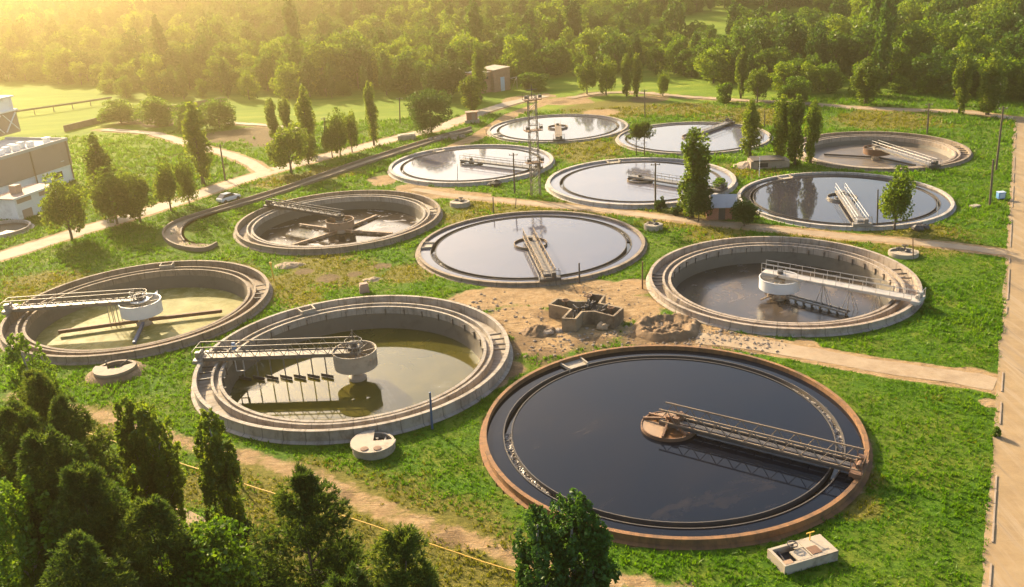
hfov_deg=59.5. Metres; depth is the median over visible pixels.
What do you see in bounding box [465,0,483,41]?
forest tree
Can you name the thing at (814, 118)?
poplar tree
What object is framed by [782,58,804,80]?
forest tree
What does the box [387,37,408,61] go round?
forest tree
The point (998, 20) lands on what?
forest tree
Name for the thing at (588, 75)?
leafy tree
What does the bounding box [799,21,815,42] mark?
forest tree
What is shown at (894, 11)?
forest tree
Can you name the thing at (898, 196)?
leafy tree
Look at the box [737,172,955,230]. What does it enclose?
settling tank
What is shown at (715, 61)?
forest tree
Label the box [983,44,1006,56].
forest tree
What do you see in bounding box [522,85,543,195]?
lattice mast
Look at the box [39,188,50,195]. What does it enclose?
window
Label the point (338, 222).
settling tank
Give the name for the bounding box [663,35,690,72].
forest tree
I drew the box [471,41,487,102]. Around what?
poplar tree
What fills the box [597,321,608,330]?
boulder
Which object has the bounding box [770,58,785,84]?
forest tree
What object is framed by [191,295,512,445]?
settling tank
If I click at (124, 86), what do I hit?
forest tree
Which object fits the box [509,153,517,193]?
utility pole
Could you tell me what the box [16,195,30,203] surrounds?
window
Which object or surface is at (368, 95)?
poplar tree
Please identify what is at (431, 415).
post
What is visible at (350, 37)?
forest tree
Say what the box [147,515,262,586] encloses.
leafy tree
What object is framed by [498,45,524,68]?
forest tree
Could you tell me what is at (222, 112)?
leafy tree
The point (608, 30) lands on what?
forest tree
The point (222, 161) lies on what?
utility pole
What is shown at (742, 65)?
poplar tree
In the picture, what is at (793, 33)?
forest tree
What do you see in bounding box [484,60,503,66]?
forest tree
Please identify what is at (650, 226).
manhole
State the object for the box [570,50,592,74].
forest tree
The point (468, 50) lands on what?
forest tree
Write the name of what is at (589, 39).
forest tree
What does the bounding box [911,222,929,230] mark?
scrap lump
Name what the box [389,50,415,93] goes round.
forest tree
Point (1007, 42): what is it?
forest tree
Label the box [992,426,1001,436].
bush
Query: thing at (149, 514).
pine tree
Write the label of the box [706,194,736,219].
brick hut
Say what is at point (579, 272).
post
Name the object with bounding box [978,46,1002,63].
forest tree
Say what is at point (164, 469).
poplar tree
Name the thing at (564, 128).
settling tank
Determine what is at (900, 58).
forest tree
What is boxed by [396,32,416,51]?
forest tree
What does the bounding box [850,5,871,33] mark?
forest tree
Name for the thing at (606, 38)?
forest tree
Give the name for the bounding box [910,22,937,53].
forest tree
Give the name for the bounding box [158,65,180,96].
forest tree
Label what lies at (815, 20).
forest tree
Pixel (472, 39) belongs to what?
forest tree
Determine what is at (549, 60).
forest tree
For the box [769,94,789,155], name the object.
poplar tree
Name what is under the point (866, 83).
poplar tree
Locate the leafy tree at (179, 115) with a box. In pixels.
[170,101,207,132]
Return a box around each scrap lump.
[487,179,501,186]
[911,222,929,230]
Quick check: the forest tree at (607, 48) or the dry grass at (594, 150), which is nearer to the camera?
the dry grass at (594, 150)
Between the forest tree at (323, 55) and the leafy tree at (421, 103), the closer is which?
the leafy tree at (421, 103)
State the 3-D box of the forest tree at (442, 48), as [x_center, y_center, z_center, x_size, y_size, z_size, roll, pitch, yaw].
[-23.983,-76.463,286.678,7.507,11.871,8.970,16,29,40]
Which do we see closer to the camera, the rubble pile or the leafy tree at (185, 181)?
the leafy tree at (185, 181)
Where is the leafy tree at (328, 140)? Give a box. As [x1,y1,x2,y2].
[321,120,339,157]
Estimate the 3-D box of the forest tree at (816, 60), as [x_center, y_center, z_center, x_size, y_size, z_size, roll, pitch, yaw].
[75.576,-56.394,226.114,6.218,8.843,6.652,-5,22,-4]
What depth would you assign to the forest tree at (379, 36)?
278.85 m
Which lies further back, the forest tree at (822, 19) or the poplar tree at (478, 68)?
the forest tree at (822, 19)
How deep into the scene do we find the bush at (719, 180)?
139.22 m
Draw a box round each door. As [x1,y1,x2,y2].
[22,207,33,217]
[500,77,504,90]
[718,208,724,219]
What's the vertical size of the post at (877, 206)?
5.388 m
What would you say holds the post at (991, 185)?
on the ground at (462, 530)
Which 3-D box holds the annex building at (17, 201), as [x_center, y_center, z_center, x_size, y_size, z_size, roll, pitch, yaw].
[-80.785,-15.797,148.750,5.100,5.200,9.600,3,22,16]
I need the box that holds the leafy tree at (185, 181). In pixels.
[173,153,198,203]
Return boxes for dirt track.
[101,128,268,171]
[234,122,297,127]
[411,188,1006,254]
[566,91,1013,118]
[695,333,996,389]
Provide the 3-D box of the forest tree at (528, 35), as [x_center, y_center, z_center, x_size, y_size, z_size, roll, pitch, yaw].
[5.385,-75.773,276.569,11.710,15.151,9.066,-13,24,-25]
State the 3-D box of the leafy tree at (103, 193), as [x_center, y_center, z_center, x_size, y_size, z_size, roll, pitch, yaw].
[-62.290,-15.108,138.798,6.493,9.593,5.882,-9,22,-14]
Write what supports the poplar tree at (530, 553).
on the ground at (462, 530)
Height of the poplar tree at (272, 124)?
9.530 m
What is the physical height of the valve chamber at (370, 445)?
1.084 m
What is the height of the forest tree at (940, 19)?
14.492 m
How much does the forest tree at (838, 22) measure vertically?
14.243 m
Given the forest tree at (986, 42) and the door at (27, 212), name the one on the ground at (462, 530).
the forest tree at (986, 42)
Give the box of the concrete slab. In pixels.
[969,204,980,207]
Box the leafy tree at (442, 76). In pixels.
[420,57,469,97]
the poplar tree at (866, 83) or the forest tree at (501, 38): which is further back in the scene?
the forest tree at (501, 38)
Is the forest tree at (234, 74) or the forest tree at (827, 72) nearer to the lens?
the forest tree at (827, 72)
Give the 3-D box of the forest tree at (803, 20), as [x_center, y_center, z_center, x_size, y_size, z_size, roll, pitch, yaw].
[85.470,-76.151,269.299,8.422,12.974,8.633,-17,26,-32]
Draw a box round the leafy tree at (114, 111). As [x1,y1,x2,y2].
[95,99,139,123]
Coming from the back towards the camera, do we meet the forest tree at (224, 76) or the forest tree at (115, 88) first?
the forest tree at (115, 88)
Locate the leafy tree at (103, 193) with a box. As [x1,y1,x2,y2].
[85,165,129,223]
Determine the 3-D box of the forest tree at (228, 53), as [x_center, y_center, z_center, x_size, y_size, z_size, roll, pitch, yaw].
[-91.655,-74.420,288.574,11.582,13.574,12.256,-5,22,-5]
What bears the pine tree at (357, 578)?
on the ground at (462, 530)
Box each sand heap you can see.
[274,262,305,268]
[362,276,381,281]
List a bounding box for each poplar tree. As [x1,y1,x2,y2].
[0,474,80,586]
[4,332,60,430]
[82,132,117,200]
[112,395,158,530]
[128,403,186,536]
[181,101,213,184]
[192,407,245,543]
[264,98,279,138]
[277,97,293,138]
[293,83,316,138]
[362,80,378,145]
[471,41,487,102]
[511,502,569,586]
[539,488,605,586]
[563,510,621,586]
[620,53,631,95]
[629,53,643,96]
[677,126,711,217]
[734,45,748,97]
[739,98,762,157]
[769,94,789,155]
[785,94,805,164]
[803,99,823,162]
[850,56,884,103]
[952,54,972,113]
[976,51,1008,114]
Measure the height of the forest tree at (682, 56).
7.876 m
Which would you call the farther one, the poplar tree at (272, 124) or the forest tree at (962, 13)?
the forest tree at (962, 13)
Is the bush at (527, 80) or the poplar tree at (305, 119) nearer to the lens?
the poplar tree at (305, 119)
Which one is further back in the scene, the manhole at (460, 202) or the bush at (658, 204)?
the manhole at (460, 202)
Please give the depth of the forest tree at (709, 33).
282.08 m
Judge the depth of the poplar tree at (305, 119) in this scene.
178.18 m
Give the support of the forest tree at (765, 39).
on the ground at (462, 530)
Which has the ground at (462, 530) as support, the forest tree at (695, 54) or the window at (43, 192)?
the forest tree at (695, 54)
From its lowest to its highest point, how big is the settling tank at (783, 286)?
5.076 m
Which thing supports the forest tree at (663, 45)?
on the ground at (462, 530)
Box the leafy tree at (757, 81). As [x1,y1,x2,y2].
[744,65,770,101]
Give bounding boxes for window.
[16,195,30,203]
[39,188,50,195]
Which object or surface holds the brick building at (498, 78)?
on the ground at (462, 530)
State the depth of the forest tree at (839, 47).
234.81 m
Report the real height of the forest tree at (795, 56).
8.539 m
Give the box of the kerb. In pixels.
[988,122,1016,586]
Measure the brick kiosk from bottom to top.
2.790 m
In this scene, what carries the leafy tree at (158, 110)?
on the ground at (462, 530)
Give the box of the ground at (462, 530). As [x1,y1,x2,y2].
[0,0,1023,586]
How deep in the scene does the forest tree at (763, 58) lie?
229.79 m
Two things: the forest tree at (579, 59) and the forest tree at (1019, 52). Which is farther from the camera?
the forest tree at (579, 59)
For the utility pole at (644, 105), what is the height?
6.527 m
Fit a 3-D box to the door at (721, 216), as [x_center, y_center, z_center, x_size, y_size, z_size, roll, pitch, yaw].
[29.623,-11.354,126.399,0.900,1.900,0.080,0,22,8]
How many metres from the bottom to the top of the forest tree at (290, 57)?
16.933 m
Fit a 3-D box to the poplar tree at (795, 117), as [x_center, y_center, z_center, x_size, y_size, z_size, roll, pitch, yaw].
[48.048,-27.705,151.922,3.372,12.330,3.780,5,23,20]
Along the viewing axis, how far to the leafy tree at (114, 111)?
225.46 m
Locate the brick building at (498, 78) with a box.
[464,65,516,93]
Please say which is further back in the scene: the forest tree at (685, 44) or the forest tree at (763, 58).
the forest tree at (685, 44)
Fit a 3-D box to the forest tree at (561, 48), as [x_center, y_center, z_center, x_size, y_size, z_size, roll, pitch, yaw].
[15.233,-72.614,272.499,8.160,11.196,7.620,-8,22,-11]
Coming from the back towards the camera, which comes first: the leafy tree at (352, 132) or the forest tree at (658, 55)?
the forest tree at (658, 55)
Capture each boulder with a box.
[543,327,562,334]
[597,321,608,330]
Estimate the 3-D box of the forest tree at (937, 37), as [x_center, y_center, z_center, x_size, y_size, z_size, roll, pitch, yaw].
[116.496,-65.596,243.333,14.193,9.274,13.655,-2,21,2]
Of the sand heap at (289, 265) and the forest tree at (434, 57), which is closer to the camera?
the sand heap at (289, 265)
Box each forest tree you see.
[112,77,125,94]
[116,74,132,97]
[132,52,144,91]
[136,52,164,94]
[142,76,158,96]
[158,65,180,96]
[159,68,176,94]
[174,64,188,98]
[178,43,193,88]
[185,35,216,84]
[202,55,233,91]
[212,42,243,69]
[218,58,232,97]
[229,66,254,92]
[234,52,261,80]
[236,70,261,99]
[240,40,269,73]
[251,49,279,90]
[259,41,286,78]
[268,61,303,98]
[275,34,316,88]
[281,0,303,50]
[299,54,315,96]
[301,40,340,91]
[314,32,326,70]
[315,75,335,95]
[320,39,357,88]
[325,29,368,51]
[333,26,346,37]
[335,80,351,95]
[339,38,374,88]
[342,29,369,51]
[351,66,378,85]
[360,65,366,93]
[361,48,372,84]
[368,42,393,84]
[370,26,389,56]
[377,50,393,94]
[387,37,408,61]
[389,45,427,85]
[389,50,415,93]
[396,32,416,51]
[405,58,438,91]
[411,60,428,94]
[417,45,441,65]
[425,36,448,62]
[444,35,455,48]
[444,40,495,74]
[444,46,458,66]
[446,30,469,60]
[453,36,492,64]
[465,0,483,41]
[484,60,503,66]
[487,40,508,62]
[494,31,511,48]
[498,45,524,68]
[499,34,536,80]
[506,64,518,82]
[509,28,534,44]
[512,23,544,61]
[526,44,564,74]
[544,37,555,45]
[550,37,573,71]
[554,10,564,41]
[555,26,578,62]
[565,0,582,46]
[568,38,589,63]
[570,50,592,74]
[573,26,610,68]
[591,32,630,52]
[592,25,614,59]
[596,29,630,74]
[608,32,630,67]
[610,42,625,72]
[618,17,625,35]
[627,35,649,49]
[629,31,641,68]
[629,53,646,70]
[633,35,660,62]
[644,46,666,73]
[656,36,683,50]
[657,44,671,69]
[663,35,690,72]
[671,47,694,74]
[672,34,688,47]
[682,57,698,77]
[690,37,705,58]
[691,31,700,51]
[691,38,730,79]
[693,43,733,82]
[701,24,716,39]
[715,35,731,67]
[725,19,762,77]
[727,14,761,41]
[732,62,745,83]
[741,20,770,51]
[746,52,755,79]
[749,46,789,84]
[756,33,772,48]
[757,15,776,37]
[766,7,809,60]
[768,61,800,91]
[769,33,794,61]
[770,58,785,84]
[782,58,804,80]
[785,18,811,32]
[786,53,805,70]
[791,46,807,57]
[797,10,823,33]
[797,60,820,90]
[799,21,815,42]
[801,52,821,86]
[804,20,832,64]
[810,16,831,32]
[811,60,846,93]
[821,30,856,73]
[825,13,859,43]
[842,19,891,75]
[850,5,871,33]
[868,0,884,27]
[876,38,913,85]
[880,0,897,36]
[888,75,913,93]
[890,19,936,58]
[894,10,908,30]
[896,56,926,78]
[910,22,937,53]
[919,0,944,26]
[920,39,948,71]
[926,0,969,31]
[933,35,942,44]
[934,13,952,41]
[935,7,972,28]
[937,20,978,50]
[948,34,977,79]
[955,38,984,55]
[958,21,1003,41]
[968,53,988,91]
[970,73,983,94]
[974,30,999,44]
[976,34,994,49]
[978,5,1017,42]
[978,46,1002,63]
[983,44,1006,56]
[990,2,1023,28]
[995,36,1018,60]
[1000,18,1023,63]
[1000,54,1018,85]
[1005,44,1015,59]
[1014,55,1023,90]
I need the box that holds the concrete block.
[397,133,415,140]
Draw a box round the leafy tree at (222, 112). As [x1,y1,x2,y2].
[199,98,236,126]
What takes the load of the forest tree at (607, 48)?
on the ground at (462, 530)
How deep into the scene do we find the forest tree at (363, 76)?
247.52 m
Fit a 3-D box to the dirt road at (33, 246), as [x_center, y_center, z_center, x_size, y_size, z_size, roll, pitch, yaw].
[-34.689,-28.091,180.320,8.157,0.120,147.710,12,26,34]
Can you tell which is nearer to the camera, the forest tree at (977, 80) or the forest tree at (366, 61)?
the forest tree at (977, 80)
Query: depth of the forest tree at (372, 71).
267.33 m
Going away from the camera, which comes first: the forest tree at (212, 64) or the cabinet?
the cabinet
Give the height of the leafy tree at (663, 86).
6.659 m
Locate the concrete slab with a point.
(975, 205)
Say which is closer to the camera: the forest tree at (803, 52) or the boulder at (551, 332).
the boulder at (551, 332)
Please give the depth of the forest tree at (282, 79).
250.05 m
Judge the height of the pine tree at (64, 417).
14.347 m
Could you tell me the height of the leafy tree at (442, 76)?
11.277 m
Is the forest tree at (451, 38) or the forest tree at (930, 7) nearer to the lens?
the forest tree at (930, 7)
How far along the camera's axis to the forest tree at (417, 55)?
257.04 m
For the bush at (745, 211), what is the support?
on the ground at (462, 530)
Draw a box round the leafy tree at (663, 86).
[657,70,669,95]
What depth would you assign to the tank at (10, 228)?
140.97 m
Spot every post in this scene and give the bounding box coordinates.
[429,392,432,429]
[578,263,580,283]
[876,189,878,225]
[989,159,994,204]
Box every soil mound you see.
[520,324,555,337]
[632,313,700,342]
[733,161,749,168]
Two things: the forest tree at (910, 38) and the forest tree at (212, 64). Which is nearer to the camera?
the forest tree at (910, 38)
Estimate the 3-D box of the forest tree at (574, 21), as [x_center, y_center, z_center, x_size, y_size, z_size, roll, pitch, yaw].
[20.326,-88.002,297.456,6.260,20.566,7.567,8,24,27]
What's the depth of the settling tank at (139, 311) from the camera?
106.21 m
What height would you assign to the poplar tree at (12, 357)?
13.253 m
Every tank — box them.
[0,219,34,238]
[0,260,272,364]
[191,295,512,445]
[233,190,442,254]
[387,144,554,186]
[415,210,646,287]
[479,345,872,550]
[487,114,628,143]
[545,157,737,208]
[615,116,772,155]
[646,236,925,336]
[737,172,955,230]
[797,131,972,171]
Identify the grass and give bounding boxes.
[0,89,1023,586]
[0,92,1014,586]
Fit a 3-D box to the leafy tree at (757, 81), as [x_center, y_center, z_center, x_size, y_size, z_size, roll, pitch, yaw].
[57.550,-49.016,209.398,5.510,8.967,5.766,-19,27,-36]
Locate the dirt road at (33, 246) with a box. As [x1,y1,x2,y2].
[0,95,547,260]
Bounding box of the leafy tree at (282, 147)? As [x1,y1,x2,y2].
[265,120,308,173]
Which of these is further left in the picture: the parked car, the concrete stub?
the parked car
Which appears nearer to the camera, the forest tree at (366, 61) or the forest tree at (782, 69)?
the forest tree at (782, 69)
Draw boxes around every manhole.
[450,197,469,207]
[644,219,662,230]
[888,244,918,259]
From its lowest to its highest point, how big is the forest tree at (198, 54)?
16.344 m
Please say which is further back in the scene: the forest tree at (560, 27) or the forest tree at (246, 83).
the forest tree at (560, 27)
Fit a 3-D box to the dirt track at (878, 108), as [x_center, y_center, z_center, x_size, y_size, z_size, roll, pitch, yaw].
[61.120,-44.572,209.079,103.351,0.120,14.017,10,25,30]
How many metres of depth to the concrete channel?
150.93 m
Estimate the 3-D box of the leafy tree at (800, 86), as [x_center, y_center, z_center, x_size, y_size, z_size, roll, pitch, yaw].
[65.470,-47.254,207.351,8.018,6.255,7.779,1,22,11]
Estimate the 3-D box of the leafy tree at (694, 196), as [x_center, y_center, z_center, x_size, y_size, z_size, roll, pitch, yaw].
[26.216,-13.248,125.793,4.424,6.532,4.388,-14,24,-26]
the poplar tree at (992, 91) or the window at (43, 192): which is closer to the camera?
the window at (43, 192)
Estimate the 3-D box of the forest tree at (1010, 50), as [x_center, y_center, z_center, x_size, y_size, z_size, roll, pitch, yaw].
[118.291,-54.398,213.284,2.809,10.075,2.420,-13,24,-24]
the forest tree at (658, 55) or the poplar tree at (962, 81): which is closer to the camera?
the poplar tree at (962, 81)
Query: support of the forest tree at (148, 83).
on the ground at (462, 530)
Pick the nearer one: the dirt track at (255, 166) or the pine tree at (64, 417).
the pine tree at (64, 417)
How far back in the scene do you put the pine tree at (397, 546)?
42.20 m
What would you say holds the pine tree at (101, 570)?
on the ground at (462, 530)
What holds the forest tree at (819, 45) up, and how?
on the ground at (462, 530)
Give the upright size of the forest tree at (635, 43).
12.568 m
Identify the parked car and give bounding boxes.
[216,192,240,203]
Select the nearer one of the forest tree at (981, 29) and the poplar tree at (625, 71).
the poplar tree at (625, 71)
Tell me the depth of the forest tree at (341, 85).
251.60 m
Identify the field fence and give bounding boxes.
[63,97,224,131]
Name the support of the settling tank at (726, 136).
on the ground at (462, 530)
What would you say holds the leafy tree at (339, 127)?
on the ground at (462, 530)
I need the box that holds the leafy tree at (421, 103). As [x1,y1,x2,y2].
[404,88,452,133]
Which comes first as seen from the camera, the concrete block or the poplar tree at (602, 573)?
the poplar tree at (602, 573)
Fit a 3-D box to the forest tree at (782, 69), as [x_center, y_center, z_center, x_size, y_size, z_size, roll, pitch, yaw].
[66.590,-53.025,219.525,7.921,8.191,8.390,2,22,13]
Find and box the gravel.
[452,285,786,356]
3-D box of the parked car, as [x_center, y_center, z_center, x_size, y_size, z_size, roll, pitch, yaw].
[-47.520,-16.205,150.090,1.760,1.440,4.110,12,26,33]
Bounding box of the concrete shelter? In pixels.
[747,155,789,168]
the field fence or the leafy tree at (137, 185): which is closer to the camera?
the leafy tree at (137, 185)
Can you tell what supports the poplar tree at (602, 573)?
on the ground at (462, 530)
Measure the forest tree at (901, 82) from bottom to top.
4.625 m
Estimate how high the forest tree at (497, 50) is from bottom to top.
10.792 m
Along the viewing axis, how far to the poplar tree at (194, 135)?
158.93 m
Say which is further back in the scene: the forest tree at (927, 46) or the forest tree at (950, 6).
the forest tree at (950, 6)
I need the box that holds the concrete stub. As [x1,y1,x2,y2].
[359,282,369,293]
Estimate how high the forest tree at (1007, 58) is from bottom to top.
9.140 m
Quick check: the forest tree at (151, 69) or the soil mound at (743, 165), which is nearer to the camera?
the soil mound at (743, 165)
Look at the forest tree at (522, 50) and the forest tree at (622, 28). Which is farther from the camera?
the forest tree at (622, 28)
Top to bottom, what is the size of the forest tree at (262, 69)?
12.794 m
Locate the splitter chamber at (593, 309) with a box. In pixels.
[548,293,623,331]
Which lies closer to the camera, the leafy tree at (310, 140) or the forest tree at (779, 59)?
the leafy tree at (310, 140)
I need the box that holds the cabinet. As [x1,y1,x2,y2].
[996,191,1005,199]
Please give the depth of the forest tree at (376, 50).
263.06 m
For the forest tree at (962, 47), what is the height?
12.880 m
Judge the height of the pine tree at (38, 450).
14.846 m
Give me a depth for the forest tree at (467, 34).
272.62 m
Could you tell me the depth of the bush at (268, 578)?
54.73 m
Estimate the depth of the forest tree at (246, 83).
253.12 m
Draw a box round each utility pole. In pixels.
[216,144,225,179]
[399,97,400,123]
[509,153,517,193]
[641,89,645,117]
[651,162,659,201]
[926,103,932,134]
[995,106,1007,170]
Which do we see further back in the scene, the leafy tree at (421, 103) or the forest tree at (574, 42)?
the forest tree at (574, 42)
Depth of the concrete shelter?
152.15 m
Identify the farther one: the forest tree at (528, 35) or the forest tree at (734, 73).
the forest tree at (528, 35)
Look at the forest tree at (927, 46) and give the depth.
225.20 m
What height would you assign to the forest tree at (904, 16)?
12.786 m
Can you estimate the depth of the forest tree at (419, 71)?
243.69 m
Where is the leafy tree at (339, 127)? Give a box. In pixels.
[327,106,347,155]
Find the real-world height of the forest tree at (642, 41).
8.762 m
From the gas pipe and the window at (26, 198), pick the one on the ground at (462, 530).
the gas pipe
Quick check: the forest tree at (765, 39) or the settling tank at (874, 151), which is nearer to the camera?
the settling tank at (874, 151)
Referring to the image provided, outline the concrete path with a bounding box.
[176,508,206,533]
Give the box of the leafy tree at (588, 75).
[574,55,597,93]
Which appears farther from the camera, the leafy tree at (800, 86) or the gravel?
the leafy tree at (800, 86)
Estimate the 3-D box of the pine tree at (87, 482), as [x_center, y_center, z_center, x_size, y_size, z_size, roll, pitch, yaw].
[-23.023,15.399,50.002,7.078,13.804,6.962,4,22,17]
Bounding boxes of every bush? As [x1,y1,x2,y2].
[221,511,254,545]
[256,563,293,586]
[518,72,549,91]
[654,196,666,210]
[671,204,682,215]
[712,177,727,191]
[715,82,732,102]
[729,196,762,225]
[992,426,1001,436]
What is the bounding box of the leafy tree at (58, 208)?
[37,172,89,238]
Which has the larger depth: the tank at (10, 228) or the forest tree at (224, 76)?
the forest tree at (224, 76)
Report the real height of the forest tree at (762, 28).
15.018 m
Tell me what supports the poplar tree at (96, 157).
on the ground at (462, 530)
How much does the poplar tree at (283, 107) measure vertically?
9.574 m
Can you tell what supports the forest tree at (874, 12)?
on the ground at (462, 530)
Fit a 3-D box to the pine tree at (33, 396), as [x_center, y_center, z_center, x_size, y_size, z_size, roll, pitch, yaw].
[-30.011,11.703,58.949,6.770,14.836,6.905,-6,22,-8]
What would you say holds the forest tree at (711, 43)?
on the ground at (462, 530)
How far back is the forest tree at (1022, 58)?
199.44 m
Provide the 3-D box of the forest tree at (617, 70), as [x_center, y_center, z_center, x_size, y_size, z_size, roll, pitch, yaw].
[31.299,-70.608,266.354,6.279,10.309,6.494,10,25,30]
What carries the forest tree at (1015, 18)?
on the ground at (462, 530)
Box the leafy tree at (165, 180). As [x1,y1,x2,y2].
[152,156,181,210]
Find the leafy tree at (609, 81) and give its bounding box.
[595,55,617,95]
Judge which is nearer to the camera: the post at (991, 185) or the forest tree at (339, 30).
the post at (991, 185)
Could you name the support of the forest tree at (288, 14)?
on the ground at (462, 530)
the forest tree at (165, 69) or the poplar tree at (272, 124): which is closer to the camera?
the poplar tree at (272, 124)
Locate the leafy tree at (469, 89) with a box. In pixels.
[458,75,481,110]
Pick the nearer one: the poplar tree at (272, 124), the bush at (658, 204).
the bush at (658, 204)
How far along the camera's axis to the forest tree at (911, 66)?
221.12 m
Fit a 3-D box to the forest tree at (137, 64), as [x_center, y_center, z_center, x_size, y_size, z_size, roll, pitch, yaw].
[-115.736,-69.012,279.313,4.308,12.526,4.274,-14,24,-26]
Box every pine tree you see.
[0,397,60,586]
[3,367,111,537]
[8,422,126,586]
[37,528,147,586]
[41,456,157,586]
[44,391,130,548]
[110,493,219,586]
[246,461,374,586]
[322,560,374,586]
[358,521,446,586]
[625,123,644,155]
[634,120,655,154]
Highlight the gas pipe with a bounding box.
[87,432,515,574]
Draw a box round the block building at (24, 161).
[0,95,74,193]
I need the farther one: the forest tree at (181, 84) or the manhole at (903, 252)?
the forest tree at (181, 84)
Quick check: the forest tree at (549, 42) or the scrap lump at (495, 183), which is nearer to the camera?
the scrap lump at (495, 183)
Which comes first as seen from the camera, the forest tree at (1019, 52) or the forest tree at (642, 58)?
the forest tree at (1019, 52)
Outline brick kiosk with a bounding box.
[464,110,479,123]
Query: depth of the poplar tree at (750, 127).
156.74 m
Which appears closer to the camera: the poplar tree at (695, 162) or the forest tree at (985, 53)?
the poplar tree at (695, 162)
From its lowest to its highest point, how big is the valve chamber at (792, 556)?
1.530 m
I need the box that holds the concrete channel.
[162,126,472,251]
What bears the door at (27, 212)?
in the annex building at (17, 201)
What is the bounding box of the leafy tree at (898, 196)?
[877,164,916,229]
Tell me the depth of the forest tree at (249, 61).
276.43 m
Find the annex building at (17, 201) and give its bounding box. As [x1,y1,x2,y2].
[0,183,56,219]
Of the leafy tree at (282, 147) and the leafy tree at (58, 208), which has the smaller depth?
the leafy tree at (58, 208)
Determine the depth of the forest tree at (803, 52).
248.45 m
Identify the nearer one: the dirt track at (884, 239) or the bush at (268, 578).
the bush at (268, 578)
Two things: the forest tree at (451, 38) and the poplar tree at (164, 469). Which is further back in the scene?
the forest tree at (451, 38)
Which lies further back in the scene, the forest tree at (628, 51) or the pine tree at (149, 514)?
the forest tree at (628, 51)
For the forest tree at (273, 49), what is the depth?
271.49 m
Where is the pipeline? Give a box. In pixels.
[16,97,111,114]
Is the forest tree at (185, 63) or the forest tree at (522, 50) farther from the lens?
the forest tree at (185, 63)
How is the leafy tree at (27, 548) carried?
on the ground at (462, 530)
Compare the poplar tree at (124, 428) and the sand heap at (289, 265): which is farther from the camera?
the sand heap at (289, 265)
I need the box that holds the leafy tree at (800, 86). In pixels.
[777,76,812,100]
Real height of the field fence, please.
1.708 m
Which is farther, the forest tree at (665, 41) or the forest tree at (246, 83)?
the forest tree at (665, 41)
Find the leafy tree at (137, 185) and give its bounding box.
[114,166,157,221]
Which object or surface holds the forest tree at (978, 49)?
on the ground at (462, 530)
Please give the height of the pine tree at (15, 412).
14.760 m
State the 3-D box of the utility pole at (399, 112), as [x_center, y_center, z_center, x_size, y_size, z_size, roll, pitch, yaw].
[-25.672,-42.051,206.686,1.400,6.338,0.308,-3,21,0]
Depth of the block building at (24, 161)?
163.60 m
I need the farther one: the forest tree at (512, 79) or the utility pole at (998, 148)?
the forest tree at (512, 79)
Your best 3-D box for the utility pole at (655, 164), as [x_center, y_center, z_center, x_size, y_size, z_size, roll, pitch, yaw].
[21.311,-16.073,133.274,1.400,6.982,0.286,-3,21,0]
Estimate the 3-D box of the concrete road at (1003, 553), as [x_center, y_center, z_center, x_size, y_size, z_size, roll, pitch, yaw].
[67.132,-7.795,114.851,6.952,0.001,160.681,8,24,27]
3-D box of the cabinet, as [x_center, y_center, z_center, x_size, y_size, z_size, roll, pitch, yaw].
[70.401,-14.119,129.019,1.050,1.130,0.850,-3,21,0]
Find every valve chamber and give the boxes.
[85,358,146,385]
[350,429,395,459]
[767,531,838,573]
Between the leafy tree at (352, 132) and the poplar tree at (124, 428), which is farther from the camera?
the leafy tree at (352, 132)
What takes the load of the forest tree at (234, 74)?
on the ground at (462, 530)
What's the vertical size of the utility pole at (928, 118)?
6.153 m
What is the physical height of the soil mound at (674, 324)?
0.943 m
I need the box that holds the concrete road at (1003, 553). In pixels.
[982,116,1023,586]
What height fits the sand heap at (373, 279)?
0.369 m
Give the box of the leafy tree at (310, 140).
[295,128,317,163]
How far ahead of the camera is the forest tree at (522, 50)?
256.22 m
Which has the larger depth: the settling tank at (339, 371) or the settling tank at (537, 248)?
the settling tank at (537, 248)
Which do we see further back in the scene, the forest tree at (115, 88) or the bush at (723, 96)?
the forest tree at (115, 88)
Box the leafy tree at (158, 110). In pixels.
[131,96,174,126]
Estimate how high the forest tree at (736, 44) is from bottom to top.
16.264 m
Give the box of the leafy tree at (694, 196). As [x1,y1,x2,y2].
[683,176,713,220]
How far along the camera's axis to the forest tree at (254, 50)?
286.74 m
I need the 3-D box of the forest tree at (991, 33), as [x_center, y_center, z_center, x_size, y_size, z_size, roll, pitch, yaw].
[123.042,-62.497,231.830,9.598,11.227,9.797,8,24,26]
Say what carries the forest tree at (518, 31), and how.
on the ground at (462, 530)
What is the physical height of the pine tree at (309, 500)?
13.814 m
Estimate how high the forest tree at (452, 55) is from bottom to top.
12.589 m
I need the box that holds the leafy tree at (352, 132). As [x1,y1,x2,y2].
[341,109,358,151]
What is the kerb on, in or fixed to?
on the concrete road at (1003, 553)
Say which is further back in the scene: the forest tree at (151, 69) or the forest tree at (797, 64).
the forest tree at (151, 69)
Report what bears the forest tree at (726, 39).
on the ground at (462, 530)
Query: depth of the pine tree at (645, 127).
163.52 m

